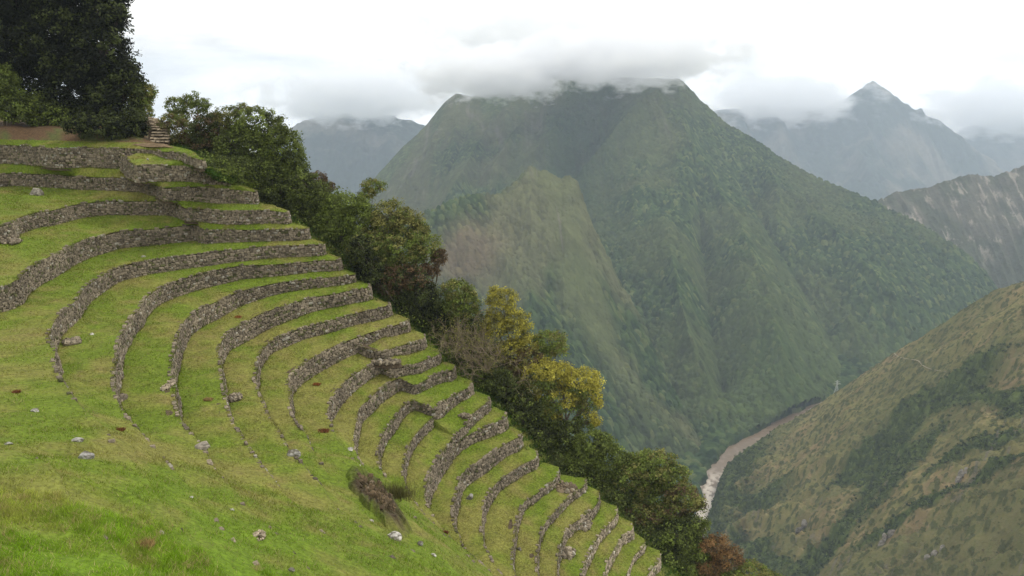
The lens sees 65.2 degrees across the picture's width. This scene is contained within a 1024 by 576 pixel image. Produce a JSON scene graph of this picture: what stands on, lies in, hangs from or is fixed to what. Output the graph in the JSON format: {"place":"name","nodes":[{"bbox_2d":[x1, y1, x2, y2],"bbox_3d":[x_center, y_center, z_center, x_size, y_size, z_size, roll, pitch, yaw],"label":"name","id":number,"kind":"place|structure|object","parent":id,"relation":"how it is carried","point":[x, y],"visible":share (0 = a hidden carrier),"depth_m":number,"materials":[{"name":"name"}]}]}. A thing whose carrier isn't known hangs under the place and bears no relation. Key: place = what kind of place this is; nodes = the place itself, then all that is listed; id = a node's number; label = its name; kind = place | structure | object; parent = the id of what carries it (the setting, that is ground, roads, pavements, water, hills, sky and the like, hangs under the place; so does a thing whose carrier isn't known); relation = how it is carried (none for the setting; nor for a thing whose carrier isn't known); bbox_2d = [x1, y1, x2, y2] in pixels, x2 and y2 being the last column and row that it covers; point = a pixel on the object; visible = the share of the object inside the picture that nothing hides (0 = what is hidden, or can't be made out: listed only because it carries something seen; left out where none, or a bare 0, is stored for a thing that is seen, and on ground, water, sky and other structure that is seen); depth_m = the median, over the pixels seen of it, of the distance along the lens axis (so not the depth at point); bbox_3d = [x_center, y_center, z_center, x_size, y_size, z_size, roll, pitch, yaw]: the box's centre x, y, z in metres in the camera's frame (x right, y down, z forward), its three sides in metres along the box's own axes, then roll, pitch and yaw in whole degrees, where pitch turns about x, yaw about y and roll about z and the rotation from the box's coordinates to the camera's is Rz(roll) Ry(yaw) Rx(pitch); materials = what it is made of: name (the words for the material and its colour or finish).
{"place":"outdoors","nodes":[
{"label":"outdoors","id":0,"kind":"place"},
{"bbox_2d":[0,114,155,142],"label":"earth bank","id":1,"kind":"structure","parent":0,"point":[19,131],"depth_m":99.63,"materials":[{"name":"soil"}]},
{"bbox_2d":[0,63,28,125],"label":"shrub","id":2,"kind":"object","parent":1,"relation":"on","point":[4,72],"visible":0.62,"depth_m":101.64,"materials":[{"name":"green plant"}]},
{"bbox_2d":[0,0,79,122],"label":"tree","id":3,"kind":"object","parent":1,"relation":"on","point":[10,10],"visible":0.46,"depth_m":103.14,"materials":[{"name":"green plant"}]},
{"bbox_2d":[0,74,82,125],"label":"shrub","id":4,"kind":"object","parent":1,"relation":"on","point":[36,110],"visible":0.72,"depth_m":101.86,"materials":[{"name":"green plant"}]},
{"bbox_2d":[6,0,134,100],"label":"tree","id":5,"kind":"object","parent":1,"relation":"on","point":[58,14],"visible":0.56,"depth_m":101.88,"materials":[{"name":"green plant"}]},
{"bbox_2d":[37,0,144,118],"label":"tree","id":6,"kind":"object","parent":1,"relation":"on","point":[113,47],"visible":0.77,"depth_m":102.14,"materials":[{"name":"green plant"}]},
{"bbox_2d":[58,106,150,140],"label":"shrub","id":7,"kind":"object","parent":1,"relation":"on","point":[113,127],"visible":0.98,"depth_m":95.74,"materials":[{"name":"green plant"}]},
{"bbox_2d":[68,56,149,135],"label":"tree","id":8,"kind":"object","parent":1,"relation":"on","point":[95,107],"visible":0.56,"depth_m":102.31,"materials":[{"name":"green plant"}]},
{"bbox_2d":[125,82,158,117],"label":"shrub","id":9,"kind":"object","parent":1,"relation":"on","point":[150,95],"visible":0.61,"depth_m":104.66,"materials":[{"name":"green plant"}]},
{"bbox_2d":[147,117,170,144],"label":"stone steps","id":10,"kind":"structure","parent":1,"relation":"on","point":[156,134],"depth_m":97.35,"materials":[{"name":"stone"}]},
{"bbox_2d":[133,143,173,147],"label":"path","id":11,"kind":"structure","parent":0,"point":[152,145],"depth_m":92.93,"materials":[{"name":"soil"}]},
{"bbox_2d":[202,396,213,400],"bbox_3d":[-21.949,8.001,57.891,0.909,0.200,0.758,0,14,0],"label":"weed patch","id":12,"kind":"object","parent":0,"point":[207,399],"visible":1,"depth_m":57.81,"materials":[{"name":"brown plant"}]},
{"bbox_2d":[318,428,330,432],"bbox_3d":[-15.039,11.359,63.953,1.170,0.200,1.041,0,14,0],"label":"weed patch","id":13,"kind":"object","parent":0,"point":[325,429],"visible":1,"depth_m":63.92,"materials":[{"name":"brown plant"}]},
{"bbox_2d":[0,137,687,575],"bbox_3d":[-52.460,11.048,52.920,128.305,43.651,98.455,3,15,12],"label":"ground","id":14,"kind":"structure","parent":0,"point":[80,356],"depth_m":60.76,"materials":[{"name":"plant"}]},
{"bbox_2d":[0,237,22,244],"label":"rubble heap","id":15,"kind":"object","parent":14,"relation":"on","point":[11,241],"visible":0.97,"depth_m":75.38,"materials":[{"name":"stone"}]},
{"bbox_2d":[29,188,43,195],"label":"boulder","id":16,"kind":"object","parent":14,"relation":"on","point":[37,191],"visible":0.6,"depth_m":92.57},
{"bbox_2d":[61,336,81,345],"bbox_3d":[-32.738,4.107,59.535,1.417,0.919,1.460,-9,17,-32],"label":"rubble heap","id":17,"kind":"object","parent":14,"relation":"on","point":[75,340],"visible":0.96,"depth_m":59.28,"materials":[{"name":"stone"}]},
{"bbox_2d":[71,437,83,441],"bbox_3d":[-21.070,7.410,38.772,0.584,0.334,0.380,-11,18,-37],"label":"boulder","id":18,"kind":"object","parent":14,"relation":"on","point":[77,439],"visible":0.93,"depth_m":38.68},
{"bbox_2d":[78,451,94,458],"bbox_3d":[-19.393,7.714,36.443,0.477,0.607,0.679,6,15,21],"label":"boulder","id":19,"kind":"object","parent":14,"relation":"on","point":[86,455],"visible":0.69,"depth_m":36.30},
{"bbox_2d":[0,144,206,170],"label":"stone wall","id":20,"kind":"structure","parent":14,"relation":"on","point":[55,158],"depth_m":94.53,"materials":[{"name":"stone"}]},
{"bbox_2d":[120,393,127,401],"bbox_3d":[-26.108,7.518,53.124,0.928,0.853,1.774,0,14,0],"label":"rubble heap","id":21,"kind":"object","parent":14,"relation":"on","point":[124,397],"visible":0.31,"depth_m":53.31,"materials":[{"name":"stone"}]},
{"bbox_2d":[0,172,259,204],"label":"stone wall","id":22,"kind":"structure","parent":14,"relation":"on","point":[198,193],"depth_m":92.89,"materials":[{"name":"stone"}]},
{"bbox_2d":[130,533,158,550],"bbox_3d":[-13.162,9.078,28.450,1.178,0.319,1.016,-8,16,-29],"label":"weed patch","id":23,"kind":"object","parent":14,"relation":"on","point":[150,542],"visible":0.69,"depth_m":28.48,"materials":[{"name":"brown plant"}]},
{"bbox_2d":[0,199,291,241],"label":"stone wall","id":24,"kind":"structure","parent":14,"relation":"on","point":[18,226],"depth_m":87.57,"materials":[{"name":"stone"}]},
{"bbox_2d":[0,224,310,539],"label":"stone wall","id":25,"kind":"structure","parent":14,"relation":"on","point":[13,294],"depth_m":85.11,"materials":[{"name":"stone"}]},
{"bbox_2d":[160,379,175,390],"bbox_3d":[-24.055,6.926,56.047,0.753,0.857,2.017,0,14,0],"label":"rubble heap","id":26,"kind":"object","parent":14,"relation":"on","point":[168,385],"visible":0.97,"depth_m":55.63,"materials":[{"name":"stone"}]},
{"bbox_2d":[119,153,231,187],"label":"stone wall","id":27,"kind":"structure","parent":14,"relation":"on","point":[139,174],"depth_m":88.71,"materials":[{"name":"stone"}]},
{"bbox_2d":[45,243,326,561],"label":"stone wall","id":28,"kind":"structure","parent":14,"relation":"on","point":[70,316],"depth_m":80.28,"materials":[{"name":"stone"}]},
{"bbox_2d":[195,441,210,450],"bbox_3d":[-18.032,9.220,46.441,0.949,0.427,1.066,-9,17,-31],"label":"boulder","id":29,"kind":"object","parent":14,"relation":"on","point":[204,445],"visible":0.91,"depth_m":46.20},
{"bbox_2d":[110,258,343,565],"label":"stone wall","id":30,"kind":"structure","parent":14,"relation":"on","point":[168,292],"depth_m":79.27,"materials":[{"name":"stone"}]},
{"bbox_2d":[228,392,242,402],"bbox_3d":[-21.532,8.569,62.169,1.226,0.889,1.646,0,14,0],"label":"rubble heap","id":31,"kind":"object","parent":14,"relation":"on","point":[234,397],"visible":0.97,"depth_m":61.84,"materials":[{"name":"stone"}]},
{"bbox_2d":[252,529,265,540],"bbox_3d":[-11.549,11.441,36.437,0.803,0.702,0.947,0,14,0],"label":"rubble heap","id":32,"kind":"object","parent":14,"relation":"on","point":[260,534],"visible":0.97,"depth_m":36.32,"materials":[{"name":"stone"}]},
{"bbox_2d":[165,274,356,568],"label":"stone wall","id":33,"kind":"structure","parent":14,"relation":"on","point":[194,321],"depth_m":77.43,"materials":[{"name":"stone"}]},
{"bbox_2d":[215,283,372,533],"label":"stone wall","id":34,"kind":"structure","parent":14,"relation":"on","point":[248,330],"depth_m":79.39,"materials":[{"name":"stone"}]},
{"bbox_2d":[287,449,300,456],"bbox_3d":[-14.505,10.983,53.083,0.873,0.601,0.584,-11,18,-37],"label":"boulder","id":35,"kind":"object","parent":14,"relation":"on","point":[293,452],"visible":0.82,"depth_m":52.91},
{"bbox_2d":[247,302,395,558],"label":"stone wall","id":36,"kind":"structure","parent":14,"relation":"on","point":[287,339],"depth_m":80.07,"materials":[{"name":"stone"}]},
{"bbox_2d":[280,319,414,551],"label":"stone wall","id":37,"kind":"structure","parent":14,"relation":"on","point":[325,359],"depth_m":77.81,"materials":[{"name":"stone"}]},
{"bbox_2d":[325,353,441,465],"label":"stone wall","id":38,"kind":"structure","parent":14,"relation":"on","point":[346,390],"depth_m":78.29,"materials":[{"name":"stone"}]},
{"bbox_2d":[346,465,424,537],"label":"collapsed bank","id":39,"kind":"structure","parent":14,"relation":"on","point":[379,502],"depth_m":52.13,"materials":[{"name":"soil"}]},
{"bbox_2d":[371,357,402,368],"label":"rubble heap","id":40,"kind":"object","parent":14,"relation":"on","point":[388,362],"visible":1,"depth_m":79.36,"materials":[{"name":"stone"}]},
{"bbox_2d":[358,334,427,358],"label":"stone wall","id":41,"kind":"structure","parent":14,"relation":"on","point":[415,346],"depth_m":81.38,"materials":[{"name":"stone"}]},
{"bbox_2d":[388,531,401,541],"bbox_3d":[-6.692,14.267,45.726,0.838,0.498,1.017,-9,17,-32],"label":"boulder","id":42,"kind":"object","parent":14,"relation":"on","point":[394,534],"visible":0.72,"depth_m":45.65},
{"bbox_2d":[352,366,456,518],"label":"stone wall","id":43,"kind":"structure","parent":14,"relation":"on","point":[368,408],"depth_m":78.91,"materials":[{"name":"stone"}]},
{"bbox_2d":[375,383,474,535],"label":"stone wall","id":44,"kind":"structure","parent":14,"relation":"on","point":[440,410],"depth_m":78.16,"materials":[{"name":"stone"}]},
{"bbox_2d":[401,418,474,562],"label":"stone wall","id":45,"kind":"structure","parent":14,"relation":"on","point":[422,432],"depth_m":73.21,"materials":[{"name":"stone"}]},
{"bbox_2d":[423,397,493,575],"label":"stone wall","id":46,"kind":"structure","parent":14,"relation":"on","point":[443,461],"depth_m":74.33,"materials":[{"name":"stone"}]},
{"bbox_2d":[458,412,471,419],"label":"rubble heap","id":47,"kind":"object","parent":14,"relation":"on","point":[464,415],"visible":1,"depth_m":79.44,"materials":[{"name":"stone"}]},
{"bbox_2d":[466,493,472,499],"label":"boulder","id":48,"kind":"object","parent":14,"relation":"on","point":[469,496],"visible":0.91,"depth_m":73.42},
{"bbox_2d":[452,411,508,459],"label":"stone wall","id":49,"kind":"structure","parent":14,"relation":"on","point":[493,429],"depth_m":80.47,"materials":[{"name":"stone"}]},
{"bbox_2d":[450,433,523,558],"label":"stone wall","id":50,"kind":"structure","parent":14,"relation":"on","point":[481,467],"depth_m":76.90,"materials":[{"name":"stone"}]},
{"bbox_2d":[479,451,539,574],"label":"stone wall","id":51,"kind":"structure","parent":14,"relation":"on","point":[511,477],"depth_m":77.59,"materials":[{"name":"stone"}]},
{"bbox_2d":[508,469,560,575],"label":"stone wall","id":52,"kind":"structure","parent":14,"relation":"on","point":[533,499],"depth_m":76.32,"materials":[{"name":"stone"}]},
{"bbox_2d":[529,479,587,575],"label":"stone wall","id":53,"kind":"structure","parent":14,"relation":"on","point":[561,507],"depth_m":76.77,"materials":[{"name":"stone"}]},
{"bbox_2d":[555,480,577,493],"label":"rubble heap","id":54,"kind":"object","parent":14,"relation":"on","point":[566,487],"visible":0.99,"depth_m":80.44,"materials":[{"name":"stone"}]},
{"bbox_2d":[562,546,575,559],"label":"rubble heap","id":55,"kind":"object","parent":14,"relation":"on","point":[568,552],"visible":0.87,"depth_m":73.26,"materials":[{"name":"stone"}]},
{"bbox_2d":[555,493,600,575],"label":"stone wall","id":56,"kind":"structure","parent":14,"relation":"on","point":[571,529],"depth_m":76.49,"materials":[{"name":"stone"}]},
{"bbox_2d":[580,520,592,531],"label":"rubble heap","id":57,"kind":"object","parent":14,"relation":"on","point":[585,526],"visible":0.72,"depth_m":77.43,"materials":[{"name":"stone"}]},
{"bbox_2d":[579,508,618,575],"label":"stone wall","id":58,"kind":"structure","parent":14,"relation":"on","point":[604,533],"depth_m":76.37,"materials":[{"name":"stone"}]},
{"bbox_2d":[603,523,634,575],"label":"stone wall","id":59,"kind":"structure","parent":14,"relation":"on","point":[627,537],"depth_m":78.17,"materials":[{"name":"stone"}]},
{"bbox_2d":[627,544,645,575],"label":"stone wall","id":60,"kind":"structure","parent":14,"relation":"on","point":[638,554],"depth_m":78.71,"materials":[{"name":"stone"}]},
{"bbox_2d":[647,553,660,575],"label":"stone wall","id":61,"kind":"structure","parent":14,"relation":"on","point":[655,569],"depth_m":78.29,"materials":[{"name":"stone"}]},
{"bbox_2d":[268,112,424,204],"bbox_3d":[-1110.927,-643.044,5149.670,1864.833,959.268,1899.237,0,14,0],"label":"mountain","id":62,"kind":"structure","parent":0,"point":[351,151],"depth_m":4899.08,"materials":[{"name":"stone"}]},
{"bbox_2d":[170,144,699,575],"bbox_3d":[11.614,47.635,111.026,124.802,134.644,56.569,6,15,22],"label":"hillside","id":63,"kind":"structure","parent":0,"point":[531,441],"depth_m":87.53,"materials":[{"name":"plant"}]},
{"bbox_2d":[162,92,193,128],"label":"sapling","id":64,"kind":"object","parent":63,"relation":"on","point":[183,109],"visible":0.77,"depth_m":101.07,"materials":[{"name":"green plant"}]},
{"bbox_2d":[154,113,203,148],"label":"shrub","id":65,"kind":"object","parent":63,"relation":"on","point":[182,135],"visible":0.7,"depth_m":96.66,"materials":[{"name":"green plant"}]},
{"bbox_2d":[186,90,213,114],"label":"sapling","id":66,"kind":"object","parent":63,"relation":"on","point":[202,105],"visible":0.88,"depth_m":100.06,"materials":[{"name":"green plant"}]},
{"bbox_2d":[184,109,241,154],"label":"bush","id":67,"kind":"object","parent":63,"relation":"on","point":[203,136],"visible":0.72,"depth_m":95.42,"materials":[{"name":"green plant"}]},
{"bbox_2d":[209,102,249,153],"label":"tree","id":68,"kind":"object","parent":63,"relation":"on","point":[229,114],"visible":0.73,"depth_m":95.37,"materials":[{"name":"green plant"}]},
{"bbox_2d":[211,105,310,183],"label":"tree","id":69,"kind":"object","parent":63,"relation":"on","point":[277,136],"visible":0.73,"depth_m":93.26,"materials":[{"name":"green plant"}]},
{"bbox_2d":[224,153,302,213],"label":"tree","id":70,"kind":"object","parent":63,"relation":"on","point":[265,191],"visible":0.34,"depth_m":92.23,"materials":[{"name":"green plant"}]},
{"bbox_2d":[281,170,339,228],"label":"tree","id":71,"kind":"object","parent":63,"relation":"on","point":[309,199],"visible":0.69,"depth_m":92.17,"materials":[{"name":"green plant"}]},
{"bbox_2d":[304,170,337,191],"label":"tree","id":72,"kind":"object","parent":63,"relation":"on","point":[324,177],"visible":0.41,"depth_m":96.57,"materials":[{"name":"green plant"}]},
{"bbox_2d":[309,187,384,246],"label":"tree","id":73,"kind":"object","parent":63,"relation":"on","point":[346,217],"visible":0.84,"depth_m":90.64,"materials":[{"name":"green plant"}]},
{"bbox_2d":[357,177,387,246],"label":"sapling","id":74,"kind":"object","parent":63,"relation":"on","point":[367,189],"visible":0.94,"depth_m":92.58,"materials":[{"name":"green plant"}]},
{"bbox_2d":[343,228,445,282],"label":"tree","id":75,"kind":"object","parent":63,"relation":"on","point":[416,250],"visible":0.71,"depth_m":89.08,"materials":[{"name":"green plant"}]},
{"bbox_2d":[358,196,430,291],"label":"tree","id":76,"kind":"object","parent":63,"relation":"on","point":[395,221],"visible":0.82,"depth_m":90.00,"materials":[{"name":"green plant"}]},
{"bbox_2d":[347,231,450,334],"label":"tree","id":77,"kind":"object","parent":63,"relation":"on","point":[428,311],"visible":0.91,"depth_m":87.48,"materials":[{"name":"green plant"}]},
{"bbox_2d":[372,262,437,304],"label":"tree","id":78,"kind":"object","parent":63,"relation":"on","point":[396,283],"visible":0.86,"depth_m":88.06,"materials":[{"name":"green plant"}]},
{"bbox_2d":[419,247,449,332],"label":"shrub","id":79,"kind":"object","parent":63,"relation":"on","point":[443,259],"visible":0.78,"depth_m":89.67,"materials":[{"name":"green plant"}]},
{"bbox_2d":[173,134,733,575],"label":"undergrowth","id":80,"kind":"object","parent":63,"relation":"on","point":[227,166],"visible":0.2,"depth_m":87.88,"materials":[{"name":"green plant"}]},
{"bbox_2d":[438,277,483,359],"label":"tree","id":81,"kind":"object","parent":63,"relation":"on","point":[457,300],"visible":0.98,"depth_m":88.46,"materials":[{"name":"green plant"}]},
{"bbox_2d":[427,301,539,402],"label":"bare tree","id":82,"kind":"object","parent":63,"relation":"on","point":[479,344],"visible":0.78,"depth_m":86.83,"materials":[{"name":"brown plant"}]},
{"bbox_2d":[447,306,535,391],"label":"tree","id":83,"kind":"object","parent":63,"relation":"on","point":[470,320],"visible":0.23,"depth_m":92.26,"materials":[{"name":"brown plant"}]},
{"bbox_2d":[479,284,539,363],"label":"tree","id":84,"kind":"object","parent":63,"relation":"on","point":[520,328],"visible":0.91,"depth_m":89.14,"materials":[{"name":"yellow plant"}]},
{"bbox_2d":[503,345,543,390],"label":"tree","id":85,"kind":"object","parent":63,"relation":"on","point":[513,367],"visible":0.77,"depth_m":89.21,"materials":[{"name":"green plant"}]},
{"bbox_2d":[482,365,586,452],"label":"tree","id":86,"kind":"object","parent":63,"relation":"on","point":[554,432],"visible":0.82,"depth_m":87.33,"materials":[{"name":"green plant"}]},
{"bbox_2d":[531,329,571,361],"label":"tree","id":87,"kind":"object","parent":63,"relation":"on","point":[551,350],"visible":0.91,"depth_m":89.84,"materials":[{"name":"green plant"}]},
{"bbox_2d":[516,354,606,453],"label":"tree","id":88,"kind":"object","parent":63,"relation":"on","point":[551,372],"visible":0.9,"depth_m":88.73,"materials":[{"name":"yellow plant"}]},
{"bbox_2d":[557,428,631,491],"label":"tree","id":89,"kind":"object","parent":63,"relation":"on","point":[585,450],"visible":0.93,"depth_m":86.41,"materials":[{"name":"green plant"}]},
{"bbox_2d":[611,447,692,511],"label":"tree","id":90,"kind":"object","parent":63,"relation":"on","point":[656,479],"visible":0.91,"depth_m":86.18,"materials":[{"name":"green plant"}]},
{"bbox_2d":[624,482,708,549],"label":"tree","id":91,"kind":"object","parent":63,"relation":"on","point":[695,500],"visible":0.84,"depth_m":84.68,"materials":[{"name":"green plant"}]},
{"bbox_2d":[655,513,715,571],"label":"tree","id":92,"kind":"object","parent":63,"relation":"on","point":[694,529],"visible":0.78,"depth_m":83.20,"materials":[{"name":"green plant"}]},
{"bbox_2d":[695,532,745,575],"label":"shrub","id":93,"kind":"object","parent":63,"relation":"on","point":[718,562],"visible":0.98,"depth_m":82.85,"materials":[{"name":"brown plant"}]},
{"bbox_2d":[718,558,784,575],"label":"shrub","id":94,"kind":"object","parent":63,"relation":"on","point":[763,571],"visible":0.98,"depth_m":82.63,"materials":[{"name":"green plant"}]},
{"bbox_2d":[7,0,1023,151],"label":"sky","id":95,"kind":"structure","parent":0,"point":[960,62],"materials":[{"name":"white"}]},
{"bbox_2d":[372,166,700,469],"bbox_3d":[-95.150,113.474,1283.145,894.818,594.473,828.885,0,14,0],"label":"front ridge","id":96,"kind":"structure","parent":0,"point":[530,236],"depth_m":1219.29,"materials":[{"name":"plant"}]},
{"bbox_2d":[353,75,997,440],"bbox_3d":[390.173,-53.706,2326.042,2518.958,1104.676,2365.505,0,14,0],"label":"mountain","id":97,"kind":"structure","parent":0,"point":[762,283],"depth_m":1799.25,"materials":[{"name":"plant"}]},
{"bbox_2d":[620,354,881,528],"bbox_3d":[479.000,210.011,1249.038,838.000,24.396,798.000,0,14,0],"label":"valley floor","id":98,"kind":"structure","parent":0,"point":[706,457],"depth_m":1196.43,"materials":[{"name":"plant"}]},
{"bbox_2d":[695,402,821,536],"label":"river","id":99,"kind":"structure","parent":0,"point":[714,474],"depth_m":1155.21,"materials":[{"name":"liquid"}]},
{"bbox_2d":[714,81,1003,200],"bbox_3d":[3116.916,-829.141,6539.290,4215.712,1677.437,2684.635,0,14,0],"label":"peak","id":100,"kind":"structure","parent":0,"point":[871,140],"depth_m":6306.87,"materials":[{"name":"stone"}]},
{"bbox_2d":[698,281,1023,575],"bbox_3d":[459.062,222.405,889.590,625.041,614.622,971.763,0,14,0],"label":"valley slope","id":101,"kind":"structure","parent":0,"point":[950,536],"depth_m":749.59,"materials":[{"name":"plant"}]},
{"bbox_2d":[795,518,809,533],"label":"rock outcrop","id":102,"kind":"object","parent":101,"relation":"on","point":[803,525],"visible":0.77,"depth_m":782.33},
{"bbox_2d":[704,281,1023,575],"bbox_3d":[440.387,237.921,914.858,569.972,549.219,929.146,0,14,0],"label":"scrub","id":103,"kind":"object","parent":101,"relation":"on","point":[825,554],"visible":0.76,"depth_m":727.83,"materials":[{"name":"green plant"}]},
{"bbox_2d":[877,530,894,546],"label":"rock outcrop","id":104,"kind":"object","parent":101,"relation":"on","point":[890,533],"visible":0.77,"depth_m":613.66,"materials":[{"name":"stone"}]},
{"bbox_2d":[924,545,944,559],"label":"rock outcrop","id":105,"kind":"object","parent":101,"relation":"on","point":[934,552],"visible":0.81,"depth_m":553.89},
{"bbox_2d":[955,467,967,482],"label":"rock outcrop","id":106,"kind":"object","parent":101,"relation":"on","point":[960,475],"visible":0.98,"depth_m":594.15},
{"bbox_2d":[878,165,1023,288],"bbox_3d":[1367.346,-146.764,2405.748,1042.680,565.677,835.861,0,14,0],"label":"mountain","id":107,"kind":"structure","parent":0,"point":[979,219],"depth_m":2208.58,"materials":[{"name":"stone"}]},
{"bbox_2d":[957,113,1023,171],"bbox_3d":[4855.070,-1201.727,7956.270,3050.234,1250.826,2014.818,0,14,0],"label":"distant mountain","id":108,"kind":"structure","parent":0,"point":[1000,143],"depth_m":7715.74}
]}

